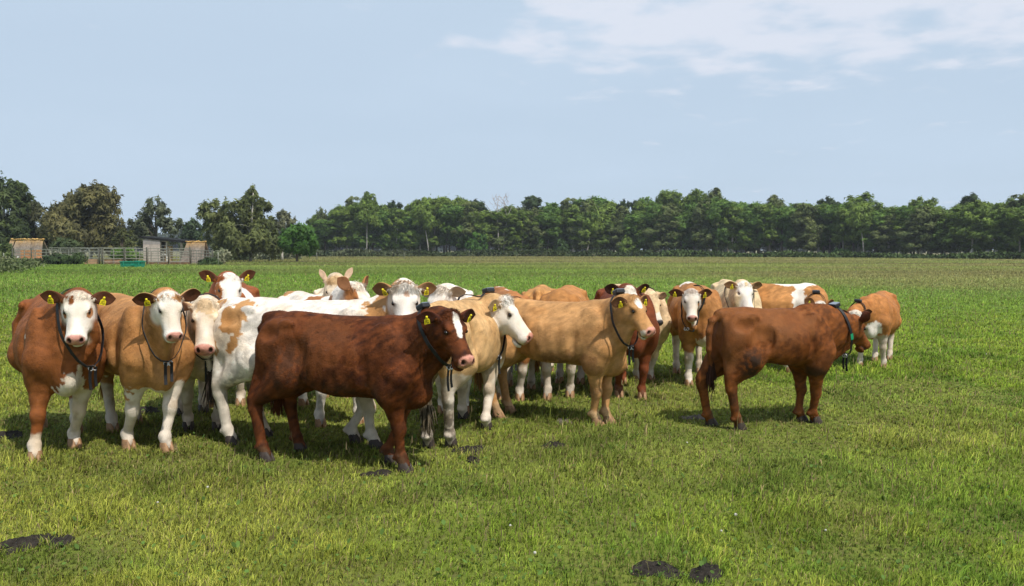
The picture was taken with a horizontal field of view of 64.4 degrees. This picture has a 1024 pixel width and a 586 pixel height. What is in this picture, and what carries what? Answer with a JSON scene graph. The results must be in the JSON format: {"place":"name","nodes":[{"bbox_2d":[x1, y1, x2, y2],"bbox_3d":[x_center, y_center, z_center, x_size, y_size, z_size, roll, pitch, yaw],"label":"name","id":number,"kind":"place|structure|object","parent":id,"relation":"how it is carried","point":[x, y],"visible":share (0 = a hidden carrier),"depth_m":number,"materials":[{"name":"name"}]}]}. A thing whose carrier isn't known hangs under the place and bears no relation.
{"place":"outdoors","nodes":[
{"label":"outdoors","id":0,"kind":"place"},
{"bbox_2d":[0,250,1023,585],"bbox_3d":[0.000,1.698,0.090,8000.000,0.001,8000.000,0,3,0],"label":"ground","id":1,"kind":"structure","parent":0,"point":[500,530],"depth_m":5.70,"materials":[{"name":"green plant"}]},
{"bbox_2d":[0,170,34,247],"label":"birch tree","id":2,"kind":"object","parent":1,"relation":"on","point":[14,197],"visible":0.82,"depth_m":120.45,"materials":[{"name":"green plant"}]},
{"bbox_2d":[0,257,48,272],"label":"tall weeds","id":3,"kind":"object","parent":1,"relation":"on","point":[9,264],"visible":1,"depth_m":68.41,"materials":[{"name":"green plant"}]},
{"bbox_2d":[9,238,50,257],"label":"sheet hut","id":4,"kind":"object","parent":1,"relation":"on","point":[33,243],"visible":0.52,"depth_m":102.60,"materials":[{"name":"beige metal"}]},
{"bbox_2d":[0,533,64,555],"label":"mud patch","id":5,"kind":"object","parent":1,"relation":"on","point":[31,539],"visible":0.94,"depth_m":4.66,"materials":[{"name":"soil"}]},
{"bbox_2d":[23,199,53,248],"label":"birch tree","id":6,"kind":"object","parent":1,"relation":"on","point":[37,208],"visible":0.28,"depth_m":126.56,"materials":[{"name":"green plant"}]},
{"bbox_2d":[7,287,115,461],"bbox_3d":[-3.975,0.626,7.156,0.732,1.412,1.968,-2,4,-36],"label":"cow","id":7,"kind":"object","parent":1,"relation":"on","point":[56,345],"visible":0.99,"depth_m":6.54},
{"bbox_2d":[37,250,88,264],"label":"nettle clump","id":8,"kind":"object","parent":1,"relation":"on","point":[53,258],"visible":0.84,"depth_m":93.01,"materials":[{"name":"green plant"}]},
{"bbox_2d":[49,237,84,253],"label":"pale bush","id":9,"kind":"object","parent":1,"relation":"on","point":[63,242],"visible":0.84,"depth_m":110.91,"materials":[{"name":"green plant"}]},
{"bbox_2d":[36,179,129,256],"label":"broad tree","id":10,"kind":"object","parent":1,"relation":"on","point":[96,222],"visible":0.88,"depth_m":117.34,"materials":[{"name":"green plant"}]},
{"bbox_2d":[111,227,136,247],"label":"shrub","id":11,"kind":"object","parent":1,"relation":"on","point":[128,241],"visible":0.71,"depth_m":115.83,"materials":[{"name":"green plant"}]},
{"bbox_2d":[109,247,143,260],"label":"dark bush","id":12,"kind":"object","parent":1,"relation":"on","point":[128,252],"visible":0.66,"depth_m":103.50,"materials":[{"name":"green plant"}]},
{"bbox_2d":[97,287,200,452],"bbox_3d":[-3.318,0.623,7.230,0.671,1.411,2.070,-3,4,-43],"label":"cow","id":13,"kind":"object","parent":1,"relation":"on","point":[148,343],"visible":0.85,"depth_m":6.75},
{"bbox_2d":[126,195,183,250],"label":"birch tree","id":14,"kind":"object","parent":1,"relation":"on","point":[142,225],"visible":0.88,"depth_m":125.10,"materials":[{"name":"green plant"}]},
{"bbox_2d":[139,236,195,261],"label":"shed","id":15,"kind":"structure","parent":1,"relation":"on","point":[152,242],"depth_m":105.79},
{"bbox_2d":[177,217,203,251],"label":"young tree","id":16,"kind":"object","parent":1,"relation":"on","point":[190,231],"visible":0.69,"depth_m":148.78,"materials":[{"name":"green plant"}]},
{"bbox_2d":[176,293,227,430],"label":"cow","id":17,"kind":"object","parent":1,"relation":"on","point":[201,312],"visible":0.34,"depth_m":7.25},
{"bbox_2d":[199,270,259,407],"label":"cow","id":18,"kind":"object","parent":1,"relation":"on","point":[226,284],"visible":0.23,"depth_m":8.34},
{"bbox_2d":[194,183,283,260],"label":"birch tree","id":19,"kind":"object","parent":1,"relation":"on","point":[233,234],"visible":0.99,"depth_m":116.57,"materials":[{"name":"green plant"}]},
{"bbox_2d":[269,208,297,259],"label":"birch tree","id":20,"kind":"object","parent":1,"relation":"on","point":[284,217],"visible":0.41,"depth_m":133.71,"materials":[{"name":"green plant"}]},
{"bbox_2d":[277,220,319,261],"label":"tree","id":21,"kind":"object","parent":1,"relation":"on","point":[298,239],"visible":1,"depth_m":113.14,"materials":[{"name":"green plant"}]},
{"bbox_2d":[105,224,512,251],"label":"wood","id":22,"kind":"object","parent":1,"relation":"on","point":[440,249],"visible":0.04,"depth_m":525.29,"materials":[{"name":"green plant"}]},
{"bbox_2d":[201,278,436,448],"bbox_3d":[-1.696,0.591,7.121,2.158,1.485,0.703,1,3,10],"label":"cow","id":23,"kind":"object","parent":1,"relation":"on","point":[236,325],"visible":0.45,"depth_m":6.98},
{"bbox_2d":[278,276,369,427],"bbox_3d":[-1.948,0.540,8.257,0.680,1.468,2.079,-2,4,-37],"label":"cow","id":24,"kind":"object","parent":1,"relation":"on","point":[345,289],"visible":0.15,"depth_m":7.79},
{"bbox_2d":[311,219,338,250],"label":"broadleaf tree","id":25,"kind":"object","parent":1,"relation":"on","point":[324,227],"visible":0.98,"depth_m":212.53,"materials":[{"name":"green plant"}]},
{"bbox_2d":[313,267,352,397],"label":"cow","id":26,"kind":"object","parent":1,"relation":"on","point":[330,283],"visible":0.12,"depth_m":8.79},
{"bbox_2d":[331,204,361,248],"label":"broadleaf tree","id":27,"kind":"object","parent":1,"relation":"on","point":[343,218],"visible":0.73,"depth_m":212.90,"materials":[{"name":"green plant"}]},
{"bbox_2d":[345,200,375,248],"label":"broadleaf tree","id":28,"kind":"object","parent":1,"relation":"on","point":[353,229],"visible":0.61,"depth_m":212.20,"materials":[{"name":"green plant"}]},
{"bbox_2d":[246,302,475,472],"bbox_3d":[-1.182,0.714,6.434,2.022,1.311,0.647,1,3,20],"label":"cow","id":29,"kind":"object","parent":1,"relation":"on","point":[392,365],"visible":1,"depth_m":6.19},
{"bbox_2d":[307,248,422,256],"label":"bramble","id":30,"kind":"object","parent":1,"relation":"on","point":[362,252],"visible":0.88,"depth_m":205.52,"materials":[{"name":"green plant"}]},
{"bbox_2d":[354,198,380,248],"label":"birch tree","id":31,"kind":"object","parent":1,"relation":"on","point":[369,215],"visible":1,"depth_m":210.25,"materials":[{"name":"green plant"}]},
{"bbox_2d":[354,208,388,249],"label":"broadleaf tree","id":32,"kind":"object","parent":1,"relation":"on","point":[361,240],"visible":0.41,"depth_m":213.43,"materials":[{"name":"green plant"}]},
{"bbox_2d":[375,211,393,246],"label":"broadleaf tree","id":33,"kind":"object","parent":1,"relation":"on","point":[382,229],"visible":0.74,"depth_m":213.10,"materials":[{"name":"green plant"}]},
{"bbox_2d":[378,207,420,250],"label":"tree","id":34,"kind":"object","parent":1,"relation":"on","point":[397,214],"visible":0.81,"depth_m":212.63,"materials":[{"name":"green plant"}]},
{"bbox_2d":[393,216,420,249],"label":"broadleaf tree","id":35,"kind":"object","parent":1,"relation":"on","point":[407,221],"visible":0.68,"depth_m":212.21,"materials":[{"name":"green plant"}]},
{"bbox_2d":[410,199,437,250],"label":"birch tree","id":36,"kind":"object","parent":1,"relation":"on","point":[421,213],"visible":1,"depth_m":210.09,"materials":[{"name":"green plant"}]},
{"bbox_2d":[409,215,438,250],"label":"birch tree","id":37,"kind":"object","parent":1,"relation":"on","point":[422,236],"visible":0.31,"depth_m":214.07,"materials":[{"name":"green plant"}]},
{"bbox_2d":[415,198,443,254],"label":"birch tree","id":38,"kind":"object","parent":1,"relation":"on","point":[432,242],"visible":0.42,"depth_m":215.03,"materials":[{"name":"green plant"}]},
{"bbox_2d":[435,204,454,251],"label":"broadleaf tree","id":39,"kind":"object","parent":1,"relation":"on","point":[444,238],"visible":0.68,"depth_m":214.72,"materials":[{"name":"green plant"}]},
{"bbox_2d":[420,283,473,413],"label":"cow","id":40,"kind":"object","parent":1,"relation":"on","point":[448,291],"visible":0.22,"depth_m":8.07},
{"bbox_2d":[444,204,468,250],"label":"broadleaf tree","id":41,"kind":"object","parent":1,"relation":"on","point":[456,212],"visible":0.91,"depth_m":211.51,"materials":[{"name":"green plant"}]},
{"bbox_2d":[451,201,481,250],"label":"birch tree","id":42,"kind":"object","parent":1,"relation":"on","point":[469,228],"visible":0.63,"depth_m":211.47,"materials":[{"name":"green plant"}]},
{"bbox_2d":[418,287,532,448],"bbox_3d":[-0.374,0.644,7.391,0.942,1.351,1.687,1,3,15],"label":"cow","id":43,"kind":"object","parent":1,"relation":"on","point":[494,321],"visible":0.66,"depth_m":7.43},
{"bbox_2d":[463,232,488,253],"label":"shrub","id":44,"kind":"object","parent":1,"relation":"on","point":[473,243],"visible":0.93,"depth_m":210.16,"materials":[{"name":"green plant"}]},
{"bbox_2d":[466,208,486,253],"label":"broadleaf tree","id":45,"kind":"object","parent":1,"relation":"on","point":[480,218],"visible":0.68,"depth_m":211.66,"materials":[{"name":"green plant"}]},
{"bbox_2d":[476,210,505,248],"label":"broadleaf tree","id":46,"kind":"object","parent":1,"relation":"on","point":[485,228],"visible":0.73,"depth_m":211.67,"materials":[{"name":"green plant"}]},
{"bbox_2d":[487,218,515,251],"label":"birch tree","id":47,"kind":"object","parent":1,"relation":"on","point":[494,243],"visible":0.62,"depth_m":212.58,"materials":[{"name":"green plant"}]},
{"bbox_2d":[482,286,529,400],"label":"cow","id":48,"kind":"object","parent":1,"relation":"on","point":[521,369],"visible":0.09,"depth_m":9.17},
{"bbox_2d":[495,213,524,244],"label":"broadleaf tree","id":49,"kind":"object","parent":1,"relation":"on","point":[510,218],"visible":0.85,"depth_m":212.75,"materials":[{"name":"green plant"}]},
{"bbox_2d":[502,209,541,255],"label":"birch tree","id":50,"kind":"object","parent":1,"relation":"on","point":[523,223],"visible":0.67,"depth_m":213.33,"materials":[{"name":"green plant"}]},
{"bbox_2d":[418,248,655,256],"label":"bramble","id":51,"kind":"object","parent":1,"relation":"on","point":[490,252],"visible":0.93,"depth_m":204.81,"materials":[{"name":"green plant"}]},
{"bbox_2d":[520,206,554,252],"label":"birch tree","id":52,"kind":"object","parent":1,"relation":"on","point":[528,229],"visible":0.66,"depth_m":213.68,"materials":[{"name":"green plant"}]},
{"bbox_2d":[521,284,554,388],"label":"cow","id":53,"kind":"object","parent":1,"relation":"on","point":[536,292],"visible":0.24,"depth_m":9.90},
{"bbox_2d":[532,212,562,249],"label":"broadleaf tree","id":54,"kind":"object","parent":1,"relation":"on","point":[548,221],"visible":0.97,"depth_m":212.75,"materials":[{"name":"green plant"}]},
{"bbox_2d":[472,288,655,425],"bbox_3d":[0.485,0.611,8.058,2.017,1.345,0.722,1,3,25],"label":"cow","id":55,"kind":"object","parent":1,"relation":"on","point":[592,338],"visible":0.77,"depth_m":7.77},
{"bbox_2d":[539,285,588,400],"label":"cow","id":56,"kind":"object","parent":1,"relation":"on","point":[569,293],"visible":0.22,"depth_m":9.28},
{"bbox_2d":[561,204,597,251],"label":"birch tree","id":57,"kind":"object","parent":1,"relation":"on","point":[573,213],"visible":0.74,"depth_m":211.28,"materials":[{"name":"green plant"}]},
{"bbox_2d":[563,198,605,250],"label":"birch tree","id":58,"kind":"object","parent":1,"relation":"on","point":[585,207],"visible":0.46,"depth_m":212.10,"materials":[{"name":"green plant"}]},
{"bbox_2d":[580,205,606,249],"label":"birch tree","id":59,"kind":"object","parent":1,"relation":"on","point":[593,223],"visible":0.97,"depth_m":210.24,"materials":[{"name":"green plant"}]},
{"bbox_2d":[582,203,636,255],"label":"birch tree","id":60,"kind":"object","parent":1,"relation":"on","point":[609,210],"visible":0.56,"depth_m":213.15,"materials":[{"name":"green plant"}]},
{"bbox_2d":[602,206,631,250],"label":"birch tree","id":61,"kind":"object","parent":1,"relation":"on","point":[619,230],"visible":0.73,"depth_m":211.50,"materials":[{"name":"green plant"}]},
{"bbox_2d":[593,283,659,399],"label":"cow","id":62,"kind":"object","parent":1,"relation":"on","point":[644,350],"visible":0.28,"depth_m":9.15},
{"bbox_2d":[616,235,641,256],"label":"shrub","id":63,"kind":"object","parent":1,"relation":"on","point":[626,241],"visible":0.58,"depth_m":206.98,"materials":[{"name":"green plant"}]},
{"bbox_2d":[622,213,642,240],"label":"broadleaf tree","id":64,"kind":"object","parent":1,"relation":"on","point":[629,222],"visible":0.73,"depth_m":208.58,"materials":[{"name":"green plant"}]},
{"bbox_2d":[625,201,658,249],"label":"birch tree","id":65,"kind":"object","parent":1,"relation":"on","point":[641,239],"visible":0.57,"depth_m":208.24,"materials":[{"name":"green plant"}]},
{"bbox_2d":[615,284,671,381],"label":"cow","id":66,"kind":"object","parent":1,"relation":"on","point":[664,319],"visible":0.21,"depth_m":10.34},
{"bbox_2d":[641,203,668,251],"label":"broadleaf tree","id":67,"kind":"object","parent":1,"relation":"on","point":[649,215],"visible":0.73,"depth_m":206.01,"materials":[{"name":"green plant"}]},
{"bbox_2d":[629,560,683,578],"bbox_3d":[0.761,1.460,4.320,0.297,0.038,0.241,0,3,0],"label":"mud patch","id":68,"kind":"object","parent":1,"relation":"on","point":[655,568],"visible":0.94,"depth_m":4.28,"materials":[{"name":"soil"}]},
{"bbox_2d":[640,202,689,250],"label":"birch tree","id":69,"kind":"object","parent":1,"relation":"on","point":[668,216],"visible":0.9,"depth_m":204.62,"materials":[{"name":"green plant"}]},
{"bbox_2d":[655,189,682,249],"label":"broadleaf tree","id":70,"kind":"object","parent":1,"relation":"on","point":[665,197],"visible":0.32,"depth_m":213.75,"materials":[{"name":"green plant"}]},
{"bbox_2d":[665,213,694,250],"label":"broadleaf tree","id":71,"kind":"object","parent":1,"relation":"on","point":[685,225],"visible":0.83,"depth_m":204.58,"materials":[{"name":"green plant"}]},
{"bbox_2d":[679,188,705,249],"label":"birch tree","id":72,"kind":"object","parent":1,"relation":"on","point":[693,195],"visible":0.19,"depth_m":208.74,"materials":[{"name":"green plant"}]},
{"bbox_2d":[667,282,722,385],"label":"cow","id":73,"kind":"object","parent":1,"relation":"on","point":[692,307],"visible":0.81,"depth_m":10.12},
{"bbox_2d":[686,198,724,250],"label":"birch tree","id":74,"kind":"object","parent":1,"relation":"on","point":[700,221],"visible":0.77,"depth_m":200.10,"materials":[{"name":"green plant"}]},
{"bbox_2d":[687,561,723,585],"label":"mud patch","id":75,"kind":"object","parent":1,"relation":"on","point":[703,571],"visible":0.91,"depth_m":4.22,"materials":[{"name":"soil"}]},
{"bbox_2d":[702,196,734,250],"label":"broadleaf tree","id":76,"kind":"object","parent":1,"relation":"on","point":[716,210],"visible":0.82,"depth_m":197.85,"materials":[{"name":"green plant"}]},
{"bbox_2d":[710,279,761,307],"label":"cow","id":77,"kind":"object","parent":1,"relation":"on","point":[741,293],"visible":0.31,"depth_m":10.96},
{"bbox_2d":[712,205,759,252],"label":"birch tree","id":78,"kind":"object","parent":1,"relation":"on","point":[732,215],"visible":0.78,"depth_m":197.74,"materials":[{"name":"green plant"}]},
{"bbox_2d":[732,210,756,252],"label":"broadleaf tree","id":79,"kind":"object","parent":1,"relation":"on","point":[744,215],"visible":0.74,"depth_m":196.21,"materials":[{"name":"green plant"}]},
{"bbox_2d":[641,249,850,257],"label":"bracken","id":80,"kind":"object","parent":1,"relation":"on","point":[707,253],"visible":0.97,"depth_m":187.69,"materials":[{"name":"green plant"}]},
{"bbox_2d":[514,245,998,252],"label":"wood","id":81,"kind":"object","parent":1,"relation":"on","point":[764,249],"visible":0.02,"depth_m":424.02,"materials":[{"name":"green plant"}]},
{"bbox_2d":[745,205,772,252],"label":"broadleaf tree","id":82,"kind":"object","parent":1,"relation":"on","point":[754,221],"visible":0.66,"depth_m":194.90,"materials":[{"name":"green plant"}]},
{"bbox_2d":[753,203,781,251],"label":"broadleaf tree","id":83,"kind":"object","parent":1,"relation":"on","point":[771,228],"visible":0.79,"depth_m":193.57,"materials":[{"name":"green plant"}]},
{"bbox_2d":[753,194,787,251],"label":"birch tree","id":84,"kind":"object","parent":1,"relation":"on","point":[772,200],"visible":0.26,"depth_m":197.09,"materials":[{"name":"green plant"}]},
{"bbox_2d":[765,205,796,251],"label":"broadleaf tree","id":85,"kind":"object","parent":1,"relation":"on","point":[777,219],"visible":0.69,"depth_m":192.55,"materials":[{"name":"green plant"}]},
{"bbox_2d":[695,302,870,430],"bbox_3d":[2.729,0.692,7.939,1.921,1.195,0.633,-1,3,-14],"label":"cow","id":86,"kind":"object","parent":1,"relation":"on","point":[812,341],"visible":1,"depth_m":7.71},
{"bbox_2d":[780,211,798,250],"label":"broadleaf tree","id":87,"kind":"object","parent":1,"relation":"on","point":[792,231],"visible":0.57,"depth_m":191.47,"materials":[{"name":"green plant"}]},
{"bbox_2d":[751,283,833,371],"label":"cow","id":88,"kind":"object","parent":1,"relation":"on","point":[782,295],"visible":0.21,"depth_m":11.70},
{"bbox_2d":[785,203,826,250],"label":"birch tree","id":89,"kind":"object","parent":1,"relation":"on","point":[804,216],"visible":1,"depth_m":186.87,"materials":[{"name":"green plant"}]},
{"bbox_2d":[815,204,838,252],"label":"broadleaf tree","id":90,"kind":"object","parent":1,"relation":"on","point":[827,213],"visible":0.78,"depth_m":187.63,"materials":[{"name":"green plant"}]},
{"bbox_2d":[830,208,852,248],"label":"broadleaf tree","id":91,"kind":"object","parent":1,"relation":"on","point":[840,230],"visible":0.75,"depth_m":181.82,"materials":[{"name":"green plant"}]},
{"bbox_2d":[831,191,884,251],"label":"birch tree","id":92,"kind":"object","parent":1,"relation":"on","point":[867,198],"visible":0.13,"depth_m":186.39,"materials":[{"name":"green plant"}]},
{"bbox_2d":[845,200,872,251],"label":"birch tree","id":93,"kind":"object","parent":1,"relation":"on","point":[856,217],"visible":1,"depth_m":175.20,"materials":[{"name":"green plant"}]},
{"bbox_2d":[842,290,901,367],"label":"cow","id":94,"kind":"object","parent":1,"relation":"on","point":[883,324],"visible":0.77,"depth_m":11.59},
{"bbox_2d":[855,210,891,252],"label":"broadleaf tree","id":95,"kind":"object","parent":1,"relation":"on","point":[877,220],"visible":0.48,"depth_m":176.57,"materials":[{"name":"green plant"}]},
{"bbox_2d":[867,214,901,252],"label":"birch tree","id":96,"kind":"object","parent":1,"relation":"on","point":[889,238],"visible":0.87,"depth_m":174.70,"materials":[{"name":"green plant"}]},
{"bbox_2d":[885,214,914,253],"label":"birch tree","id":97,"kind":"object","parent":1,"relation":"on","point":[895,226],"visible":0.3,"depth_m":172.58,"materials":[{"name":"green plant"}]},
{"bbox_2d":[894,205,915,253],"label":"broadleaf tree","id":98,"kind":"object","parent":1,"relation":"on","point":[906,211],"visible":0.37,"depth_m":172.35,"materials":[{"name":"green plant"}]},
{"bbox_2d":[893,205,937,253],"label":"tree","id":99,"kind":"object","parent":1,"relation":"on","point":[923,220],"visible":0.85,"depth_m":167.61,"materials":[{"name":"green plant"}]},
{"bbox_2d":[914,203,943,253],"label":"broadleaf tree","id":100,"kind":"object","parent":1,"relation":"on","point":[935,211],"visible":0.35,"depth_m":168.01,"materials":[{"name":"green plant"}]},
{"bbox_2d":[844,251,1023,259],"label":"bracken","id":101,"kind":"object","parent":1,"relation":"on","point":[987,255],"visible":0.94,"depth_m":154.71,"materials":[{"name":"green plant"}]},
{"bbox_2d":[927,204,970,252],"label":"birch tree","id":102,"kind":"object","parent":1,"relation":"on","point":[945,239],"visible":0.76,"depth_m":163.25,"materials":[{"name":"green plant"}]},
{"bbox_2d":[948,198,992,251],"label":"birch tree","id":103,"kind":"object","parent":1,"relation":"on","point":[971,215],"visible":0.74,"depth_m":159.15,"materials":[{"name":"green plant"}]},
{"bbox_2d":[966,206,1021,252],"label":"birch tree","id":104,"kind":"object","parent":1,"relation":"on","point":[992,228],"visible":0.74,"depth_m":154.69,"materials":[{"name":"green plant"}]},
{"bbox_2d":[998,206,1023,251],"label":"broadleaf tree","id":105,"kind":"object","parent":1,"relation":"on","point":[1014,217],"visible":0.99,"depth_m":150.46,"materials":[{"name":"green plant"}]},
{"bbox_2d":[0,0,1023,249],"label":"sky","id":106,"kind":"structure","parent":0,"point":[312,104],"materials":[{"name":"blue"}]},
{"label":"bare earth","id":107,"kind":"structure","parent":0,"visible":0},
{"bbox_2d":[180,240,208,262],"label":"sheet hut","id":108,"kind":"object","parent":107,"relation":"on","point":[198,245],"visible":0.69,"depth_m":102.37,"materials":[{"name":"beige metal"}]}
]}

